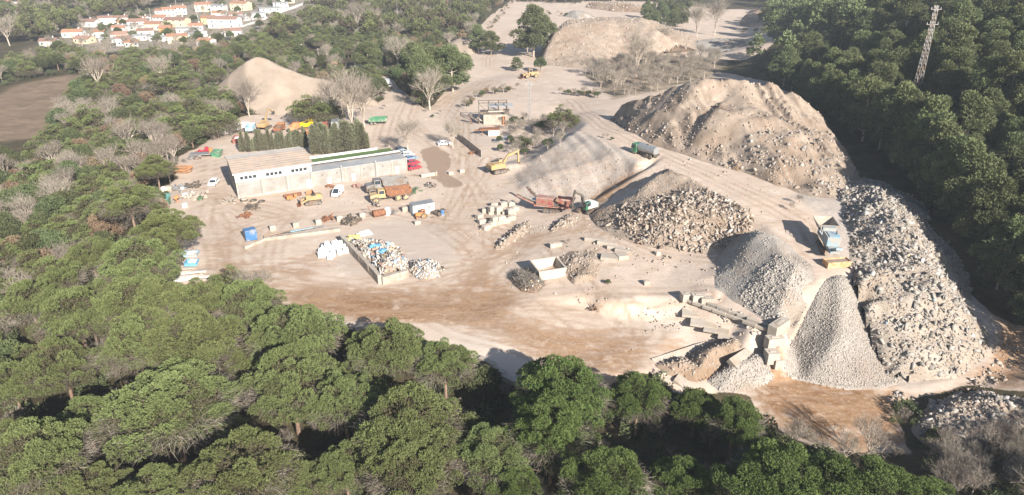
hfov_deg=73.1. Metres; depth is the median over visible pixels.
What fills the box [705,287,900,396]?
spilled gravel
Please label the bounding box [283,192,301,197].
steel trough
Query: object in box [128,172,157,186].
russet tree
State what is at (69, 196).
holm oak
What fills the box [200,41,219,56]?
stone pine
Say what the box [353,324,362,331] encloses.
concrete block
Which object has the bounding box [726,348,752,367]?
concrete slab
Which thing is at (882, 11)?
aleppo pine
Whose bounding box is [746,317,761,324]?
concrete beam
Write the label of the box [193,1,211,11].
town house
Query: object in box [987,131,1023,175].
aleppo pine
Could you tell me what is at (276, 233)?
plank
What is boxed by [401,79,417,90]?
stone pine
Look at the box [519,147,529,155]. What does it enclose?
shrub
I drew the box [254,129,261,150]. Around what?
cypress tree
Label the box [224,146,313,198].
warehouse
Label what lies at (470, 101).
shrub
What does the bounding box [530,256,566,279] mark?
open-top container
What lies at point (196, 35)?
holm oak
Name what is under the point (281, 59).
bare tree
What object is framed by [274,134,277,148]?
cypress tree
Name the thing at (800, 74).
aleppo pine
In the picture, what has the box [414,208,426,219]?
compact tractor
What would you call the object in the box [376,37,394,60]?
holm oak
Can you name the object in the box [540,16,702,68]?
rubble heap
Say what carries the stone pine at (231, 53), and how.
on the ground
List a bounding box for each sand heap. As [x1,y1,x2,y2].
[217,57,378,114]
[445,37,480,54]
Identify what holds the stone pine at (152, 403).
on the ground
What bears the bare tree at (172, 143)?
on the ground
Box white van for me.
[331,185,343,196]
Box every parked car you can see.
[208,178,219,185]
[393,146,406,149]
[401,151,414,155]
[405,154,417,159]
[407,159,419,165]
[407,163,421,170]
[437,140,451,145]
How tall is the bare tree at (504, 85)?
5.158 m
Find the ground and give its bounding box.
[0,0,1023,494]
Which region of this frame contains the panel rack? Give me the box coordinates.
[421,170,436,177]
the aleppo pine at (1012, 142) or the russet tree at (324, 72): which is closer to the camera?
the aleppo pine at (1012, 142)
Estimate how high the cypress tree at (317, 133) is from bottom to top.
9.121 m
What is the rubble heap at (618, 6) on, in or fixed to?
on the ground
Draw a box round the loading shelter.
[474,127,499,135]
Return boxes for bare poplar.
[229,73,266,116]
[320,62,371,122]
[344,71,388,127]
[619,28,659,76]
[680,0,711,36]
[704,0,731,35]
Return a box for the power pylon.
[914,5,941,89]
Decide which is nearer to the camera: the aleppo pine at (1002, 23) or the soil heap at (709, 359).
the soil heap at (709, 359)
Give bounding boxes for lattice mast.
[527,81,531,122]
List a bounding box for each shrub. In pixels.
[466,99,472,106]
[478,90,485,96]
[509,116,518,124]
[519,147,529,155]
[522,137,533,147]
[535,120,549,133]
[541,138,553,145]
[924,426,951,441]
[943,486,960,494]
[983,458,1001,470]
[985,474,997,487]
[988,440,1018,461]
[988,486,1006,494]
[992,470,1009,485]
[997,482,1021,494]
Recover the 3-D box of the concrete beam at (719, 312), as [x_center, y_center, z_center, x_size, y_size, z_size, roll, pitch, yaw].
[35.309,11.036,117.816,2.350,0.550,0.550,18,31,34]
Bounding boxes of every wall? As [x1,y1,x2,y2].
[208,21,254,37]
[244,238,264,248]
[261,3,305,19]
[264,227,339,240]
[339,234,381,284]
[381,269,408,284]
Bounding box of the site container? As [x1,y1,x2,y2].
[409,199,434,215]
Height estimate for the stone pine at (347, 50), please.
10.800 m
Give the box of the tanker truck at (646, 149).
[630,141,659,158]
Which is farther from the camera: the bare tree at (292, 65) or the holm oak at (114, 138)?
the bare tree at (292, 65)
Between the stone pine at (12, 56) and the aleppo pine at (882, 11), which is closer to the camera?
the aleppo pine at (882, 11)
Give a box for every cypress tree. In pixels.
[238,130,245,151]
[244,131,251,151]
[247,135,251,151]
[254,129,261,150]
[259,132,265,150]
[263,133,268,150]
[265,128,271,149]
[270,132,275,149]
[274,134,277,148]
[277,131,283,148]
[280,131,285,147]
[284,135,288,147]
[287,128,293,147]
[293,129,299,146]
[296,130,301,146]
[301,125,306,146]
[304,129,307,146]
[308,123,318,153]
[308,129,314,154]
[316,121,326,153]
[316,126,323,153]
[322,124,331,153]
[328,128,336,152]
[330,125,337,152]
[332,122,339,152]
[337,128,343,151]
[339,120,352,151]
[343,121,354,150]
[348,126,354,150]
[353,124,361,149]
[355,121,362,146]
[357,123,365,149]
[366,135,369,148]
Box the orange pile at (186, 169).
[174,165,193,173]
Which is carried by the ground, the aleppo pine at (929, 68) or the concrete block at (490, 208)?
the aleppo pine at (929, 68)
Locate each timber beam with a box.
[172,276,207,281]
[176,272,203,277]
[179,270,206,274]
[181,266,195,269]
[188,278,218,281]
[191,275,209,276]
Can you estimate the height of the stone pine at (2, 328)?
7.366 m
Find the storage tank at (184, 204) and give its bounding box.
[182,202,187,207]
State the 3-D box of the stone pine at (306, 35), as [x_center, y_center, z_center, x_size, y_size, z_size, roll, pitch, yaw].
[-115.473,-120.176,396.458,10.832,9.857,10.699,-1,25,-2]
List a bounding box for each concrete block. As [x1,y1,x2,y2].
[269,224,275,231]
[292,221,298,227]
[315,218,321,224]
[336,214,342,221]
[341,322,350,329]
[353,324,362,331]
[358,211,364,217]
[401,205,407,211]
[414,220,420,224]
[475,213,483,218]
[477,218,485,224]
[481,207,487,212]
[481,224,489,230]
[488,205,494,211]
[488,221,496,226]
[490,215,497,221]
[494,205,502,212]
[497,214,505,221]
[499,201,506,206]
[504,217,509,223]
[506,207,514,214]
[507,200,514,206]
[507,214,515,220]
[549,241,561,247]
[643,279,649,285]
[654,250,660,255]
[679,290,691,302]
[691,292,704,302]
[700,295,714,304]
[763,334,785,347]
[763,348,780,364]
[767,316,790,335]
[773,357,782,369]
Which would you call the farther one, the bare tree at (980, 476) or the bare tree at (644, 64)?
the bare tree at (644, 64)
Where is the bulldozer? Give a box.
[297,192,322,206]
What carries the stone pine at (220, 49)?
on the ground
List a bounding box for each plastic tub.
[181,250,199,257]
[183,259,198,266]
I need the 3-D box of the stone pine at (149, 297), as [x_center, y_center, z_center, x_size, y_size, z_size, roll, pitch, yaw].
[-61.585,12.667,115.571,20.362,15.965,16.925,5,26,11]
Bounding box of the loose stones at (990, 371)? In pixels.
[588,128,1007,404]
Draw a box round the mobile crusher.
[516,186,575,212]
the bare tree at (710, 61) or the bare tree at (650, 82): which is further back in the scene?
the bare tree at (710, 61)
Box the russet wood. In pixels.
[1,0,500,37]
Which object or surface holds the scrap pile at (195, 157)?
on the ground
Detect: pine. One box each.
[0,187,32,217]
[0,238,24,269]
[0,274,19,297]
[0,279,65,334]
[0,323,8,338]
[0,360,45,417]
[0,416,33,461]
[0,416,100,494]
[4,51,21,61]
[6,163,51,187]
[7,247,55,284]
[9,336,103,401]
[11,343,54,366]
[13,59,42,78]
[16,54,41,68]
[17,219,48,239]
[20,140,48,162]
[24,255,89,291]
[25,285,125,357]
[31,124,68,142]
[34,43,49,54]
[34,173,60,191]
[37,158,73,181]
[38,48,54,57]
[42,460,138,494]
[43,213,77,233]
[46,142,74,161]
[50,117,83,135]
[51,393,117,459]
[55,41,70,54]
[58,197,88,218]
[58,234,89,257]
[59,86,77,100]
[59,137,79,150]
[60,219,93,248]
[61,42,86,55]
[62,48,72,58]
[62,104,107,130]
[63,193,101,229]
[63,236,120,276]
[64,54,84,70]
[65,170,110,195]
[75,48,88,56]
[75,186,91,200]
[77,275,198,340]
[78,50,94,61]
[79,126,103,143]
[80,61,107,75]
[80,79,108,101]
[84,70,102,83]
[85,261,161,308]
[87,102,106,116]
[88,134,105,146]
[88,236,186,292]
[89,357,243,466]
[90,179,165,226]
[90,313,186,379]
[91,143,116,164]
[92,50,107,59]
[96,22,106,27]
[96,158,118,174]
[97,162,129,181]
[98,74,117,89]
[100,130,122,139]
[101,171,140,188]
[102,124,116,134]
[105,96,126,116]
[107,66,128,81]
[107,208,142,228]
[109,143,137,166]
[109,462,201,494]
[111,60,128,71]
[112,119,148,139]
[116,73,142,93]
[117,45,136,56]
[117,55,140,67]
[122,67,147,81]
[124,129,147,143]
[125,47,149,60]
[125,310,246,377]
[126,117,140,128]
[128,207,205,252]
[133,154,178,189]
[134,98,178,122]
[138,55,159,66]
[140,67,197,92]
[140,139,162,153]
[142,44,155,56]
[149,46,161,57]
[151,33,161,40]
[155,56,172,66]
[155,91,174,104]
[155,106,198,137]
[159,277,234,335]
[170,93,212,121]
[174,81,199,98]
[175,60,194,72]
[177,44,189,51]
[178,92,197,101]
[178,423,306,494]
[179,48,199,64]
[187,70,202,82]
[188,104,243,138]
[192,84,207,98]
[197,54,220,68]
[198,61,212,73]
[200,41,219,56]
[203,63,228,81]
[206,86,241,104]
[207,264,251,296]
[207,414,258,450]
[210,278,289,332]
[215,45,228,54]
[216,331,269,381]
[220,48,235,56]
[224,41,240,50]
[226,58,243,72]
[234,37,249,46]
[238,303,348,385]
[238,342,338,436]
[242,40,256,53]
[242,43,260,57]
[245,29,258,42]
[250,40,267,51]
[252,48,268,57]
[253,44,278,57]
[253,459,334,494]
[254,33,270,45]
[256,32,272,41]
[258,28,276,39]
[261,37,279,46]
[266,38,285,52]
[274,48,288,60]
[275,57,295,70]
[281,38,294,49]
[282,50,301,61]
[285,94,334,122]
[288,34,305,45]
[298,63,317,76]
[300,48,317,60]
[302,370,388,443]
[303,29,316,44]
[312,32,331,46]
[312,439,374,494]
[316,29,332,39]
[317,100,346,120]
[323,59,344,75]
[330,41,341,49]
[330,68,352,81]
[333,33,346,40]
[335,348,403,388]
[339,33,351,43]
[340,39,356,57]
[344,316,428,387]
[347,37,360,46]
[350,381,475,468]
[351,40,382,66]
[352,31,365,41]
[357,434,463,494]
[361,73,390,95]
[363,64,383,77]
[365,33,377,42]
[381,28,397,37]
[385,46,403,62]
[394,34,410,50]
[400,42,417,57]
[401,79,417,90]
[405,44,426,67]
[405,46,439,88]
[409,58,453,99]
[409,85,432,104]
[410,27,424,39]
[411,37,426,44]
[411,337,479,401]
[425,44,452,73]
[428,21,436,32]
[429,29,447,41]
[433,36,447,45]
[434,43,474,91]
[443,28,456,39]
[450,422,537,494]
[468,23,485,53]
[477,30,505,54]
[478,465,549,494]
[501,393,604,485]
[507,2,558,56]
[508,353,614,429]
[509,57,523,68]
[514,28,536,53]
[536,15,556,46]
[543,104,579,130]
[550,445,660,494]
[602,371,670,436]
[640,0,650,14]
[641,4,653,17]
[644,14,651,19]
[646,3,656,16]
[647,454,718,494]
[651,14,661,21]
[653,0,661,6]
[656,0,665,10]
[659,5,670,22]
[666,0,674,6]
[666,9,679,27]
[668,387,720,437]
[671,2,682,10]
[671,6,680,21]
[679,7,692,24]
[682,0,694,8]
[702,395,766,457]
[709,436,835,494]
[766,44,803,86]
[766,55,780,76]
[784,69,798,89]
[786,450,883,494]
[792,31,827,63]
[792,63,810,95]
[793,63,809,92]
[796,61,823,93]
[798,59,813,73]
[800,67,813,104]
[802,64,825,107]
[807,40,828,60]
[807,63,836,102]
[811,74,833,105]
[813,46,841,71]
[816,69,846,113]
[817,453,929,494]
[822,76,846,113]
[824,40,833,48]
[825,69,861,113]
[831,20,848,47]
[831,50,853,62]
[832,85,870,131]
[833,57,848,73]
[835,74,878,131]
[838,76,885,141]
[841,25,857,48]
[841,58,852,73]
[842,56,867,73]
[843,18,864,39]
[846,8,886,41]
[848,29,871,51]
[848,47,862,57]
[849,62,901,87]
[855,61,880,77]
[855,84,897,149]
[858,0,895,22]
[859,49,866,58]
[860,31,881,51]
[861,82,893,117]
[863,48,879,61]
[863,80,920,154]
[866,45,919,85]
[867,8,889,32]
[867,49,889,66]
[870,27,893,47]
[871,28,906,55]
[878,472,955,494]
[880,91,936,166]
[881,0,903,27]
[881,0,931,35]
[886,94,956,168]
[887,110,957,188]
[889,63,903,86]
[890,0,897,20]
[896,35,917,64]
[903,52,937,88]
[904,29,937,70]
[907,116,963,200]
[908,132,981,211]
[909,44,941,80]
[911,12,937,35]
[918,4,928,13]
[918,26,933,35]
[918,59,966,97]
[924,0,941,6]
[924,138,996,219]
[928,1,937,8]
[929,22,987,69]
[931,0,950,19]
[932,18,961,48]
[934,0,960,22]
[936,27,980,50]
[936,150,1017,223]
[937,0,984,27]
[938,16,954,41]
[938,46,979,92]
[940,94,958,117]
[941,66,975,99]
[947,89,999,140]
[951,173,1023,239]
[962,53,1018,109]
[965,215,1023,289]
[968,87,1017,135]
[970,132,992,151]
[972,219,1002,244]
[973,0,1016,26]
[975,21,983,30]
[976,39,1011,63]
[977,15,1015,56]
[977,18,994,43]
[979,29,1010,60]
[981,0,1017,19]
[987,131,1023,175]
[989,49,1023,107]
[989,115,1023,158]
[994,6,1010,19]
[995,244,1023,310]
[996,165,1023,208]
[999,3,1023,29]
[1001,87,1022,116]
[1003,278,1023,316]
[1004,42,1023,80]
[1006,14,1023,37]
[1006,30,1023,52]
[1007,198,1023,218]
[1010,81,1023,111]
[1013,0,1023,5]
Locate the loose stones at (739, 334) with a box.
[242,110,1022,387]
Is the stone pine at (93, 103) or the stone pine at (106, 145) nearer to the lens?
the stone pine at (106, 145)
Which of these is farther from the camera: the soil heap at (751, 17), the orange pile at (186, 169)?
the soil heap at (751, 17)
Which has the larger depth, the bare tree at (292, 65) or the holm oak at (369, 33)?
the holm oak at (369, 33)
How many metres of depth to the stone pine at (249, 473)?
80.73 m
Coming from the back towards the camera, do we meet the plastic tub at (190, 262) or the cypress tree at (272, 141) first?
the cypress tree at (272, 141)
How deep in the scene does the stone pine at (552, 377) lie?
93.16 m
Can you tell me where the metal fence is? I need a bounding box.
[457,133,481,156]
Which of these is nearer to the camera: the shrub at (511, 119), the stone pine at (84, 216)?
the stone pine at (84, 216)
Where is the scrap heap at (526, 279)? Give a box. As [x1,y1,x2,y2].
[507,266,546,292]
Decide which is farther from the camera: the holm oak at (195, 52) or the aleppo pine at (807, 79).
the holm oak at (195, 52)
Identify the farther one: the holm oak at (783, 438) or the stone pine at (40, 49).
the stone pine at (40, 49)
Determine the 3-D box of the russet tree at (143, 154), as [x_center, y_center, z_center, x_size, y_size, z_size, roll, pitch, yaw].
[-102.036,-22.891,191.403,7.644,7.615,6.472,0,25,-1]
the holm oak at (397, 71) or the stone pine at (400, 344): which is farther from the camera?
the holm oak at (397, 71)
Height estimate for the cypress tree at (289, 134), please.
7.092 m
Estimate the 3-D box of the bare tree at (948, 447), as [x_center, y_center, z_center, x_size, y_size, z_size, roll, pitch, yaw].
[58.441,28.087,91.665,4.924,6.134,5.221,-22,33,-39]
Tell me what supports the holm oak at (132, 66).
on the ground
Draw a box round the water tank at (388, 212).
[384,207,390,215]
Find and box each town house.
[37,36,59,45]
[60,27,86,37]
[69,17,100,26]
[72,34,96,43]
[90,29,108,37]
[97,14,113,24]
[99,35,115,43]
[110,23,128,31]
[110,29,128,36]
[113,14,127,22]
[114,34,133,45]
[123,39,138,46]
[126,17,149,29]
[132,32,150,40]
[135,26,153,34]
[137,14,150,20]
[143,19,163,29]
[147,33,166,41]
[152,13,170,20]
[154,8,161,13]
[158,25,172,32]
[161,5,175,16]
[162,15,190,26]
[166,31,187,43]
[173,4,187,14]
[175,25,199,32]
[183,29,207,36]
[189,21,203,29]
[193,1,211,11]
[196,36,216,45]
[200,14,215,23]
[206,14,242,27]
[210,3,227,11]
[211,9,226,15]
[224,26,242,36]
[227,12,242,15]
[229,0,252,10]
[237,14,250,20]
[251,10,265,19]
[257,5,281,13]
[271,1,288,8]
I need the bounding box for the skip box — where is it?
[822,257,851,268]
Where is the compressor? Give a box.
[286,195,292,200]
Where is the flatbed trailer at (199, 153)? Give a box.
[189,152,216,156]
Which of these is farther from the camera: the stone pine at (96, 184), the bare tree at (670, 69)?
the bare tree at (670, 69)
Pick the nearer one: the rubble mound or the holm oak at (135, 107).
the rubble mound
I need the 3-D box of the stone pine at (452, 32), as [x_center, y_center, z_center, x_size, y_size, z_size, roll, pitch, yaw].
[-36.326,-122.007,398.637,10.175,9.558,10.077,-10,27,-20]
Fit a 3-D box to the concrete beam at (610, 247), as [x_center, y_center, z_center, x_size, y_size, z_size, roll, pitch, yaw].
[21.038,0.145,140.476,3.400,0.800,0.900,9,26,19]
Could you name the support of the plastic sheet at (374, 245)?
on the debris heap at (391, 258)
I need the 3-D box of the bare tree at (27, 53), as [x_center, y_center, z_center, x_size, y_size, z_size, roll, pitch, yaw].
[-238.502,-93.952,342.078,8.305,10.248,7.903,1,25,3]
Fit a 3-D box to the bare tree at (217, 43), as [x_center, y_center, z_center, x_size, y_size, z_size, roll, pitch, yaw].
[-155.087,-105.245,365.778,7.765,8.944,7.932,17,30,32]
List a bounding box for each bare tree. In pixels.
[0,12,17,45]
[0,64,7,80]
[0,154,17,170]
[0,199,11,211]
[0,267,28,280]
[1,268,33,295]
[2,189,38,218]
[9,207,33,223]
[13,158,36,174]
[18,48,35,59]
[32,137,66,163]
[33,176,76,197]
[38,173,64,189]
[43,36,53,43]
[43,238,86,258]
[49,95,69,108]
[51,165,76,186]
[52,149,77,164]
[53,110,69,122]
[54,99,75,111]
[55,149,95,172]
[57,152,80,166]
[64,104,83,117]
[72,99,88,108]
[74,96,95,107]
[77,37,84,46]
[78,53,121,81]
[86,102,106,113]
[93,93,123,105]
[93,142,117,165]
[94,37,111,52]
[95,97,120,123]
[100,115,120,127]
[105,116,146,138]
[108,154,134,172]
[116,176,137,186]
[119,152,143,168]
[121,136,158,155]
[128,36,137,44]
[135,118,166,141]
[138,136,174,159]
[142,120,173,138]
[145,52,171,77]
[145,129,187,157]
[151,40,163,49]
[151,111,170,123]
[157,134,186,156]
[160,91,175,101]
[162,156,177,181]
[168,95,189,101]
[169,38,182,50]
[185,36,200,47]
[203,99,219,104]
[207,95,232,110]
[212,42,223,54]
[212,58,227,67]
[228,266,279,287]
[274,55,287,65]
[287,59,300,71]
[303,56,317,68]
[312,69,357,113]
[318,44,331,54]
[324,52,341,64]
[332,8,353,25]
[343,0,365,26]
[363,6,381,15]
[381,46,392,63]
[382,35,412,62]
[392,116,422,150]
[408,64,449,109]
[439,117,465,147]
[443,31,455,41]
[499,82,507,92]
[502,118,510,126]
[510,138,522,147]
[512,124,523,131]
[516,118,527,132]
[520,110,528,118]
[525,117,537,131]
[529,133,539,139]
[530,137,541,146]
[532,127,543,137]
[539,111,549,120]
[546,119,562,136]
[553,130,564,141]
[558,120,568,130]
[578,57,594,74]
[589,65,598,74]
[592,68,606,85]
[595,57,607,65]
[595,73,607,87]
[600,60,611,67]
[604,67,610,77]
[607,63,617,77]
[608,69,624,87]
[608,69,624,88]
[610,81,619,94]
[613,53,624,62]
[616,62,626,70]
[620,72,629,84]
[623,64,634,79]
[623,81,632,92]
[626,61,637,75]
[629,67,638,81]
[631,82,640,93]
[635,71,648,83]
[636,61,650,72]
[639,66,649,79]
[640,51,652,61]
[642,72,656,87]
[646,51,657,65]
[646,77,657,88]
[650,61,661,69]
[653,69,665,85]
[654,52,663,61]
[654,78,663,90]
[658,54,670,69]
[658,59,671,78]
[666,65,678,74]
[672,66,687,82]
[674,56,684,68]
[676,48,682,58]
[680,57,694,64]
[686,49,698,63]
[686,68,695,80]
[688,60,700,70]
[692,70,703,78]
[694,42,705,55]
[699,60,711,76]
[703,46,714,55]
[704,57,713,65]
[710,53,723,67]
[713,47,720,57]
[777,416,814,442]
[804,431,838,455]
[830,422,862,456]
[849,409,893,458]
[920,456,968,486]
[924,437,945,453]
[925,446,946,463]
[930,440,956,464]
[933,425,965,447]
[934,437,971,475]
[937,442,980,480]
[937,464,978,491]
[956,449,993,474]
[961,464,998,494]
[962,439,987,455]
[965,417,1010,454]
[969,469,991,490]
[973,452,997,471]
[988,439,1023,469]
[989,418,1016,440]
[998,461,1023,484]
[1001,431,1017,444]
[1001,459,1017,478]
[1003,419,1023,455]
[1008,430,1023,465]
[1009,446,1023,467]
[1009,464,1023,492]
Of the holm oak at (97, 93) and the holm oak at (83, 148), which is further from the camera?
the holm oak at (97, 93)
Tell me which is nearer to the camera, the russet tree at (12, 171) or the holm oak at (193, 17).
the russet tree at (12, 171)
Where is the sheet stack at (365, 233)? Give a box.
[356,229,372,236]
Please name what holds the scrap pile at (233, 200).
on the ground
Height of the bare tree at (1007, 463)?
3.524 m
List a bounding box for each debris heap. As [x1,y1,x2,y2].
[348,236,409,275]
[409,258,444,280]
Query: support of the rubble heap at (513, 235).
on the ground
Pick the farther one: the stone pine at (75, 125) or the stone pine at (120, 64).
the stone pine at (120, 64)
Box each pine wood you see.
[0,0,498,35]
[745,0,930,59]
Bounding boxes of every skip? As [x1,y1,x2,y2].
[210,149,222,157]
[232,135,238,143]
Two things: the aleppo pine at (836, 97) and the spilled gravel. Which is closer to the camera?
the spilled gravel
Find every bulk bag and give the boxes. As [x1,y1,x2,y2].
[317,251,322,257]
[323,250,328,257]
[324,240,329,247]
[327,252,333,259]
[332,239,338,246]
[336,248,342,255]
[343,247,348,253]
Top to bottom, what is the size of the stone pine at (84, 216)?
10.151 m
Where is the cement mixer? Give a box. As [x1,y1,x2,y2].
[173,195,179,202]
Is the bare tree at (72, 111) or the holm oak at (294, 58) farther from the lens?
the holm oak at (294, 58)
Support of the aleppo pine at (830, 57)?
on the ground
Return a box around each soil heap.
[655,338,742,381]
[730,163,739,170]
[739,7,789,25]
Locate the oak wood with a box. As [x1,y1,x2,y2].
[0,0,703,35]
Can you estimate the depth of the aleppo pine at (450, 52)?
276.02 m
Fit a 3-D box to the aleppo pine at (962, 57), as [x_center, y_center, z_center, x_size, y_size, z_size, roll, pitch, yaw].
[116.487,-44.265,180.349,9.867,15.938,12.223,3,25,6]
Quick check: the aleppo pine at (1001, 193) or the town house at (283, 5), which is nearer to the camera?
the aleppo pine at (1001, 193)
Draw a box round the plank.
[264,230,292,235]
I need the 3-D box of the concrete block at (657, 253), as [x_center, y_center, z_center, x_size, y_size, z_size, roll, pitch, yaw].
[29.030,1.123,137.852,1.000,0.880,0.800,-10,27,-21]
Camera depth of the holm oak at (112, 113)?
235.24 m
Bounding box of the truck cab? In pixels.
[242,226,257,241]
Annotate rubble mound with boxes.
[611,78,860,198]
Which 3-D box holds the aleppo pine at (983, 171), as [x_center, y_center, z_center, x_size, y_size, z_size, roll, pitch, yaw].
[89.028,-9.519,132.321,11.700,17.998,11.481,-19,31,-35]
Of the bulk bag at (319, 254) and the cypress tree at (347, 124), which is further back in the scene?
the cypress tree at (347, 124)
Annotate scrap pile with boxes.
[171,184,186,192]
[180,190,208,200]
[181,155,201,161]
[184,180,202,188]
[196,146,208,151]
[217,194,240,203]
[236,211,252,218]
[244,203,260,209]
[321,213,333,222]
[341,213,361,225]
[352,182,362,187]
[372,201,379,206]
[412,187,422,193]
[424,181,436,187]
[431,208,446,217]
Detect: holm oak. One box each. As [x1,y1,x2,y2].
[0,145,19,170]
[0,166,13,185]
[0,211,22,225]
[0,221,22,244]
[0,338,22,361]
[0,355,12,373]
[1,154,24,168]
[2,58,17,74]
[2,64,15,72]
[13,181,46,201]
[13,232,46,255]
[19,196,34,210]
[22,159,52,176]
[24,153,45,161]
[26,211,51,227]
[29,56,47,73]
[29,140,50,152]
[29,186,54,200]
[29,228,47,246]
[31,195,44,208]
[31,195,71,220]
[37,229,73,254]
[45,52,66,69]
[45,107,71,123]
[49,40,63,49]
[50,122,65,132]
[50,159,80,180]
[51,190,82,210]
[59,127,82,142]
[62,94,80,107]
[63,181,79,192]
[68,79,87,89]
[69,58,83,73]
[70,86,90,98]
[74,143,92,158]
[75,75,90,79]
[77,165,101,178]
[81,151,99,165]
[81,230,113,247]
[82,280,101,297]
[88,189,106,200]
[89,90,104,101]
[91,138,114,152]
[98,26,108,32]
[104,92,125,105]
[107,136,120,140]
[108,107,124,119]
[111,138,140,154]
[113,27,122,30]
[116,107,139,122]
[119,19,125,23]
[122,96,140,105]
[124,105,139,117]
[128,64,139,77]
[138,62,156,73]
[139,103,160,115]
[149,186,166,198]
[159,49,170,58]
[163,27,172,33]
[164,51,181,66]
[165,101,182,112]
[170,67,185,72]
[178,36,187,45]
[178,125,202,147]
[182,50,198,64]
[186,110,202,119]
[189,15,197,20]
[193,32,203,38]
[196,45,211,55]
[198,86,220,100]
[206,53,220,59]
[214,33,224,39]
[219,53,234,68]
[222,101,240,113]
[225,30,234,40]
[231,44,244,56]
[235,34,250,42]
[253,13,261,17]
[255,20,263,25]
[256,52,269,59]
[269,56,277,62]
[278,31,291,41]
[286,54,303,67]
[290,44,307,55]
[291,33,303,40]
[291,451,316,476]
[294,39,304,45]
[301,51,315,67]
[314,54,330,67]
[323,35,334,42]
[328,47,345,58]
[348,65,364,81]
[351,35,362,41]
[359,70,375,81]
[365,30,378,38]
[367,76,388,99]
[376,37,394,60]
[390,67,405,81]
[391,63,402,69]
[400,55,410,67]
[422,42,433,47]
[423,35,434,42]
[452,410,491,444]
[465,364,502,400]
[496,135,502,142]
[496,144,503,151]
[533,57,546,71]
[648,452,674,481]
[762,432,796,449]
[803,443,838,463]
[951,97,959,109]
[983,139,995,151]
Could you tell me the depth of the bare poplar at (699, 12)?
405.10 m
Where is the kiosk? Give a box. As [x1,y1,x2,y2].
[164,193,170,206]
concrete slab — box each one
[600,253,617,261]
[615,251,628,260]
[651,341,705,361]
[672,373,686,387]
[682,308,700,317]
[690,317,716,328]
[703,326,728,335]
[717,333,733,339]
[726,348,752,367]
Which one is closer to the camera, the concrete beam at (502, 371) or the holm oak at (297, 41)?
the concrete beam at (502, 371)
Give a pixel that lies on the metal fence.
(469, 144)
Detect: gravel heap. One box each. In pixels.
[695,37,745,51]
[707,351,773,391]
[714,230,813,344]
[782,275,899,389]
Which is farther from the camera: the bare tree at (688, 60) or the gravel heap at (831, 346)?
the bare tree at (688, 60)
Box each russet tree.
[0,179,17,188]
[0,234,19,248]
[7,168,22,176]
[20,247,58,268]
[69,137,87,149]
[81,155,106,167]
[86,213,121,229]
[89,219,124,234]
[93,65,110,75]
[98,124,112,131]
[109,54,118,63]
[111,83,126,92]
[119,87,130,96]
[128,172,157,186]
[131,153,154,168]
[140,75,153,83]
[140,91,156,101]
[142,199,170,218]
[167,133,185,150]
[187,58,200,69]
[218,41,228,48]
[235,102,246,115]
[314,71,329,78]
[397,72,411,83]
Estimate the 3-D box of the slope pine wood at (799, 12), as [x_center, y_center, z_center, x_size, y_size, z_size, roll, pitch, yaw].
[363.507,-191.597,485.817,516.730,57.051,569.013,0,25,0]
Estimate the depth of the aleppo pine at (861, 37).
245.10 m
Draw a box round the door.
[306,179,312,187]
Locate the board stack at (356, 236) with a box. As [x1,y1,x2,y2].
[347,234,360,239]
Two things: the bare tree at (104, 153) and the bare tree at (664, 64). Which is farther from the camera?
the bare tree at (664, 64)
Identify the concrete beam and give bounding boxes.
[478,355,495,365]
[490,365,506,373]
[499,373,517,386]
[584,236,606,241]
[597,240,616,245]
[607,245,623,249]
[614,247,633,254]
[692,302,704,307]
[702,305,715,310]
[707,302,717,307]
[712,309,725,315]
[717,305,730,312]
[725,313,735,318]
[728,310,740,315]
[732,317,744,322]
[736,313,748,318]
[742,319,756,327]
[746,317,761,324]
[754,324,766,331]
[758,322,768,327]
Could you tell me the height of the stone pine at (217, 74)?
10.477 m
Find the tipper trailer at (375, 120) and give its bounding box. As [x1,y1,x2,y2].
[368,116,387,124]
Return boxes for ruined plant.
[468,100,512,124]
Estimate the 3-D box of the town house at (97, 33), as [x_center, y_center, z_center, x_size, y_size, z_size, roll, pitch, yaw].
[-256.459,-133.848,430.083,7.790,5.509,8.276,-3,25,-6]
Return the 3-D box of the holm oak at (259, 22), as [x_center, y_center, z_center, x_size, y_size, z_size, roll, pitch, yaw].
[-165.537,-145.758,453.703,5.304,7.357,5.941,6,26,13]
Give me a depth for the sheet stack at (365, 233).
152.24 m
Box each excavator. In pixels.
[256,108,274,129]
[486,148,519,174]
[569,189,599,214]
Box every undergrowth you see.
[0,29,1023,494]
[0,65,988,494]
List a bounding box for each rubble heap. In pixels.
[494,220,531,249]
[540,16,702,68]
[549,213,577,232]
[560,250,604,284]
[563,10,593,18]
[585,1,642,12]
[591,168,754,254]
[654,22,676,36]
[837,177,990,381]
[911,389,1023,453]
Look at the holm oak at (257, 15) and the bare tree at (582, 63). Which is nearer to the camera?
the bare tree at (582, 63)
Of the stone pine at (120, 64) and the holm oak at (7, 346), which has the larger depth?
the stone pine at (120, 64)
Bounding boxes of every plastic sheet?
[369,243,380,247]
[375,248,386,253]
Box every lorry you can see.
[232,121,247,131]
[245,122,255,133]
[273,122,285,133]
[288,122,300,131]
[300,118,312,129]
[321,121,328,128]
[331,118,338,128]
[384,78,391,88]
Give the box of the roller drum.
[367,206,385,216]
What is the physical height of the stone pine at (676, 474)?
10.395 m
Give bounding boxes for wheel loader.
[518,68,538,78]
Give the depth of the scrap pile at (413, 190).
176.65 m
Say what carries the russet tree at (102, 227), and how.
on the ground
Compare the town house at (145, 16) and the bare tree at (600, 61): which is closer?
the bare tree at (600, 61)
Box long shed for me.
[310,147,407,186]
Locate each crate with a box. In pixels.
[166,185,172,190]
[241,197,247,202]
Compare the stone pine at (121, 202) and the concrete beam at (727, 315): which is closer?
the concrete beam at (727, 315)
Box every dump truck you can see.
[364,174,408,192]
[368,184,412,201]
[812,215,842,254]

